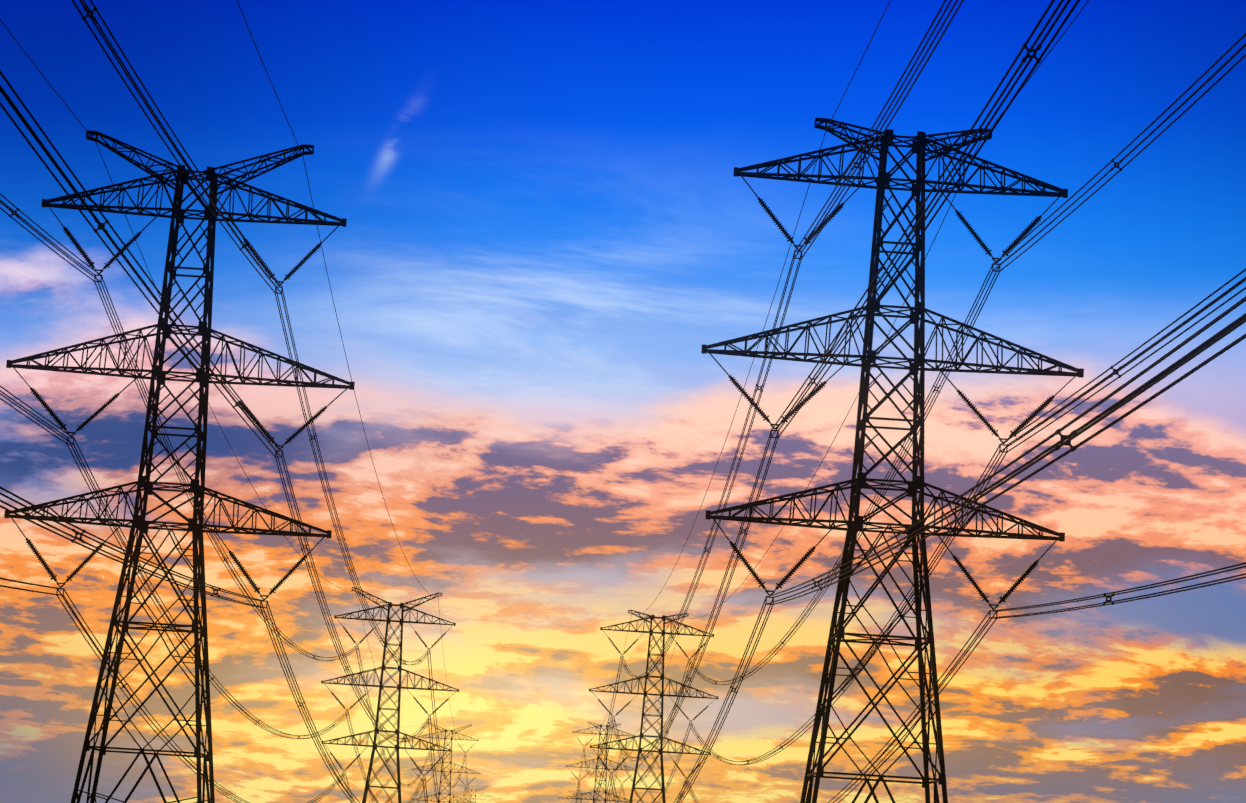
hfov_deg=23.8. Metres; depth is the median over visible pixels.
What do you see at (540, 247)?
sky
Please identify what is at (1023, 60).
spacers
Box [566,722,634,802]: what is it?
tower
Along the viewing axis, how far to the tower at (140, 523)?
211.16 m
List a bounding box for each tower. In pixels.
[4,130,354,802]
[321,587,458,802]
[415,722,478,802]
[453,784,493,801]
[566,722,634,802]
[589,610,717,802]
[701,118,1083,802]
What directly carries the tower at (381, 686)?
on the ground
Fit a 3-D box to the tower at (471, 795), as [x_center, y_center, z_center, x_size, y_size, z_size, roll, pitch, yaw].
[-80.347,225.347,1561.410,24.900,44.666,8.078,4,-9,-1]
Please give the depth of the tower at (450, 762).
1070.76 m
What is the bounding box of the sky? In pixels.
[0,0,1245,802]
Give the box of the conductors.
[0,0,1245,802]
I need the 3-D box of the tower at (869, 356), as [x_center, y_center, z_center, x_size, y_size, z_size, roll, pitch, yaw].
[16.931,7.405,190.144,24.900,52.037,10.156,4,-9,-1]
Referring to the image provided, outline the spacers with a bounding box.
[9,6,1121,802]
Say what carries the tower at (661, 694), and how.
on the ground

